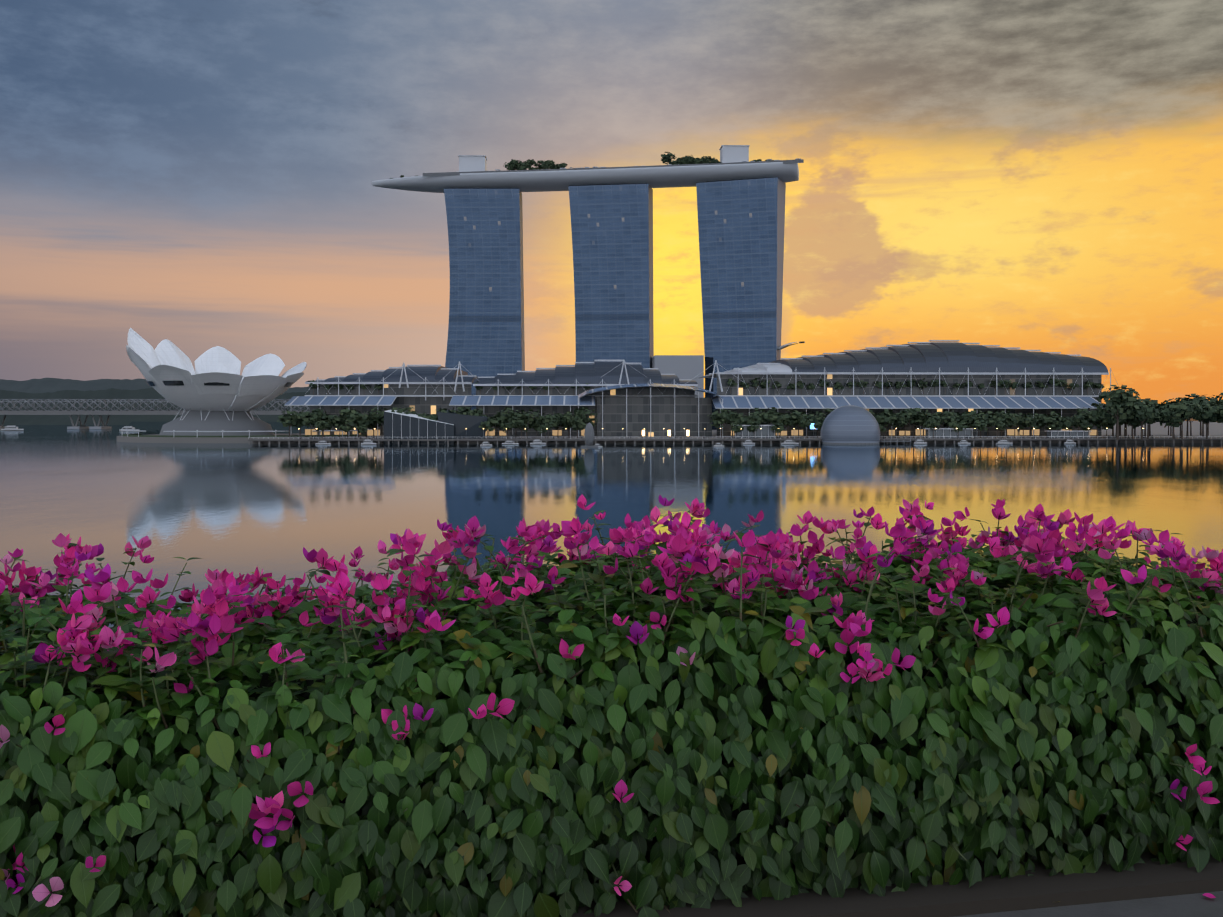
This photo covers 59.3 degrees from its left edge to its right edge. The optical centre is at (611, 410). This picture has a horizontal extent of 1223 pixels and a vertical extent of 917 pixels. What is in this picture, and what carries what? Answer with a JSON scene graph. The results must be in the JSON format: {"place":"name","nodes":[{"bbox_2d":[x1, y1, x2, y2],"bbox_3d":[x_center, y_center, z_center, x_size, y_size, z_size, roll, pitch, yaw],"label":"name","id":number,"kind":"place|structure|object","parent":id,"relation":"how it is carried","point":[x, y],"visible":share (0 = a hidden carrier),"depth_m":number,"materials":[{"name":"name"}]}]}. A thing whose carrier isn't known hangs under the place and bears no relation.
{"place":"outdoors","nodes":[
{"label":"outdoors","id":0,"kind":"place"},
{"bbox_2d":[0,409,157,424],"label":"shore","id":1,"kind":"structure","parent":0,"point":[56,420],"depth_m":1298.39,"materials":[{"name":"grey concrete"}]},
{"bbox_2d":[0,399,309,428],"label":"bridge","id":2,"kind":"structure","parent":0,"point":[78,413],"depth_m":990.12,"materials":[{"name":"metal"}]},
{"bbox_2d":[0,378,309,392],"bbox_3d":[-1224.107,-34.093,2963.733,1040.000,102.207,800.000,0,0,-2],"label":"hills","id":3,"kind":"structure","parent":0,"point":[45,385],"depth_m":2730.25,"materials":[{"name":"green plant"}]},
{"bbox_2d":[371,162,798,192],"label":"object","id":4,"kind":"structure","parent":0,"point":[652,177],"depth_m":825.80,"materials":[{"name":"grey metal"}]},
{"bbox_2d":[390,145,803,178],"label":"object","id":5,"kind":"structure","parent":4,"relation":"on","point":[734,154],"depth_m":826.50,"materials":[{"name":"white paint"},{"name":"leaf"},{"name":"bark"}]},
{"bbox_2d":[0,418,1222,631],"bbox_3d":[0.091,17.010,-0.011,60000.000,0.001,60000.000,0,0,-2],"label":"water","id":6,"kind":"structure","parent":0,"point":[244,510],"depth_m":226.36,"materials":[{"name":"liquid"}]},
{"bbox_2d":[1,426,23,430],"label":"boat","id":7,"kind":"object","parent":6,"relation":"on","point":[10,428],"visible":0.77,"depth_m":912.79,"materials":[{"name":"grey plastic"}]},
{"bbox_2d":[119,426,138,430],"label":"boat","id":8,"kind":"object","parent":6,"relation":"on","point":[128,427],"visible":0.52,"depth_m":891.50,"materials":[{"name":"grey"}]},
{"bbox_2d":[0,388,309,421],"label":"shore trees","id":9,"kind":"object","parent":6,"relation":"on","point":[146,393],"visible":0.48,"depth_m":1727.89,"materials":[{"name":"green plant"}]},
{"bbox_2d":[117,429,383,442],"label":"museum platform","id":10,"kind":"structure","parent":6,"relation":"on","point":[138,437],"depth_m":566.60,"materials":[{"name":"grey concrete"}]},
{"bbox_2d":[126,328,306,435],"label":"lotus-shaped museum","id":11,"kind":"structure","parent":10,"relation":"on","point":[214,390],"depth_m":596.73,"materials":[{"name":"white concrete"}]},
{"bbox_2d":[315,441,330,444],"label":"moored boat","id":12,"kind":"object","parent":6,"relation":"on","point":[322,443],"visible":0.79,"depth_m":537.80,"materials":[{"name":"grey"}]},
{"bbox_2d":[361,439,375,444],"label":"moored boat","id":13,"kind":"object","parent":6,"relation":"on","point":[368,442],"visible":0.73,"depth_m":537.24,"materials":[{"name":"grey plastic"}]},
{"bbox_2d":[480,442,491,445],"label":"launch","id":14,"kind":"object","parent":6,"relation":"on","point":[485,444],"visible":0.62,"depth_m":517.82,"materials":[{"name":"grey plastic"}]},
{"bbox_2d":[502,441,518,444],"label":"moored boat","id":15,"kind":"object","parent":6,"relation":"on","point":[509,443],"visible":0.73,"depth_m":540.93,"materials":[{"name":"grey plastic"}]},
{"bbox_2d":[530,439,545,443],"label":"moored boat","id":16,"kind":"object","parent":6,"relation":"on","point":[536,441],"visible":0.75,"depth_m":541.99,"materials":[{"name":"grey plastic"}]},
{"bbox_2d":[581,422,597,446],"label":"bay sculpture","id":17,"kind":"object","parent":6,"relation":"on","point":[589,434],"visible":0.94,"depth_m":498.75,"materials":[{"name":"grey concrete"}]},
{"bbox_2d":[743,440,754,443],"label":"moored boat","id":18,"kind":"object","parent":6,"relation":"on","point":[748,441],"visible":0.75,"depth_m":543.90,"materials":[{"name":"grey"}]},
{"bbox_2d":[781,440,798,443],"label":"moored boat","id":19,"kind":"object","parent":6,"relation":"on","point":[788,442],"visible":0.77,"depth_m":545.29,"materials":[{"name":"grey"}]},
{"bbox_2d":[820,405,910,444],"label":"dome pavilion","id":20,"kind":"structure","parent":6,"relation":"on","point":[850,425],"depth_m":541.82,"materials":[{"name":"grey metal"}]},
{"bbox_2d":[913,439,926,443],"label":"moored boat","id":21,"kind":"object","parent":6,"relation":"on","point":[919,441],"visible":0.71,"depth_m":546.20,"materials":[{"name":"grey plastic"}]},
{"bbox_2d":[958,440,970,443],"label":"moored boat","id":22,"kind":"object","parent":6,"relation":"on","point":[963,441],"visible":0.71,"depth_m":547.93,"materials":[{"name":"grey"}]},
{"bbox_2d":[996,440,1012,443],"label":"moored boat","id":23,"kind":"object","parent":6,"relation":"on","point":[1003,442],"visible":0.79,"depth_m":547.72,"materials":[{"name":"grey"}]},
{"bbox_2d":[1064,440,1075,443],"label":"moored boat","id":24,"kind":"object","parent":6,"relation":"on","point":[1069,442],"visible":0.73,"depth_m":550.94,"materials":[{"name":"grey"}]},
{"bbox_2d":[177,845,1222,916],"bbox_3d":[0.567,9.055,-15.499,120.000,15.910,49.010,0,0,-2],"label":"curb","id":25,"kind":"structure","parent":0,"point":[1150,888],"depth_m":2.44,"materials":[{"name":"concrete"}]},
{"bbox_2d":[0,494,1222,916],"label":"bougainvillea hedge","id":26,"kind":"object","parent":25,"relation":"on","point":[328,854],"visible":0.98,"depth_m":2.43,"materials":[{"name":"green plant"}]},
{"bbox_2d":[248,421,1222,443],"bbox_3d":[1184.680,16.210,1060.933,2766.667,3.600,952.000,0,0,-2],"label":"waterfront promenade","id":27,"kind":"structure","parent":0,"point":[1215,429],"depth_m":557.72,"materials":[{"name":"grey concrete"}]},
{"bbox_2d":[284,396,396,436],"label":"canopy","id":28,"kind":"object","parent":27,"relation":"on","point":[377,401],"visible":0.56,"depth_m":589.19,"materials":[{"name":"grey glass"}]},
{"bbox_2d":[305,361,478,434],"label":"shoppes","id":29,"kind":"structure","parent":27,"relation":"on","point":[428,389],"depth_m":610.15,"materials":[{"name":"metal"}]},
{"bbox_2d":[384,410,486,443],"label":"crystal pavilion","id":30,"kind":"structure","parent":27,"relation":"on","point":[447,425],"depth_m":549.50,"materials":[{"name":"grey glass"}]},
{"bbox_2d":[444,189,524,409],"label":"hotel tower","id":31,"kind":"structure","parent":27,"relation":"on","point":[486,304],"depth_m":842.25,"materials":[{"name":"blue glass"}]},
{"bbox_2d":[449,396,594,436],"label":"canopy","id":32,"kind":"object","parent":27,"relation":"on","point":[541,401],"visible":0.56,"depth_m":587.91,"materials":[{"name":"grey glass"}]},
{"bbox_2d":[473,360,697,435],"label":"shoppes","id":33,"kind":"structure","parent":27,"relation":"on","point":[599,373],"depth_m":608.95,"materials":[{"name":"metal"}]},
{"bbox_2d":[568,184,653,369],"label":"hotel tower","id":34,"kind":"structure","parent":27,"relation":"on","point":[612,234],"depth_m":828.08,"materials":[{"name":"blue glass"}]},
{"bbox_2d":[578,383,722,436],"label":"mall entrance","id":35,"kind":"object","parent":27,"relation":"on","point":[653,417],"visible":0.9,"depth_m":600.86,"materials":[{"name":"grey glass"}]},
{"bbox_2d":[298,423,1143,438],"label":"kiosks","id":36,"kind":"object","parent":27,"relation":"on","point":[762,431],"visible":0.81,"depth_m":561.81,"materials":[{"name":"grey paint"}]},
{"bbox_2d":[652,341,804,397],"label":"hotel podium","id":37,"kind":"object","parent":27,"relation":"on","point":[686,366],"visible":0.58,"depth_m":802.07,"materials":[{"name":"grey concrete"}]},
{"bbox_2d":[248,158,1222,438],"bbox_3d":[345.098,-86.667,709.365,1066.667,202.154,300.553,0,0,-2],"label":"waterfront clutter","id":38,"kind":"object","parent":27,"relation":"on","point":[794,432],"visible":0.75,"depth_m":598.35,"materials":[{"name":"grey"}]},
{"bbox_2d":[696,177,785,429],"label":"hotel tower","id":39,"kind":"structure","parent":27,"relation":"on","point":[741,224],"depth_m":811.13,"materials":[{"name":"blue glass"}]},
{"bbox_2d":[277,378,1222,439],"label":"trees","id":40,"kind":"object","parent":27,"relation":"on","point":[1121,406],"visible":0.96,"depth_m":565.16,"materials":[{"name":"green plant"}]},
{"bbox_2d":[687,340,1118,435],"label":"shoppes","id":41,"kind":"structure","parent":27,"relation":"on","point":[951,362],"depth_m":611.04,"materials":[{"name":"metal"}]},
{"bbox_2d":[711,396,1104,436],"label":"canopy","id":42,"kind":"object","parent":27,"relation":"on","point":[782,402],"visible":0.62,"depth_m":591.87,"materials":[{"name":"grey glass"}]}
]}

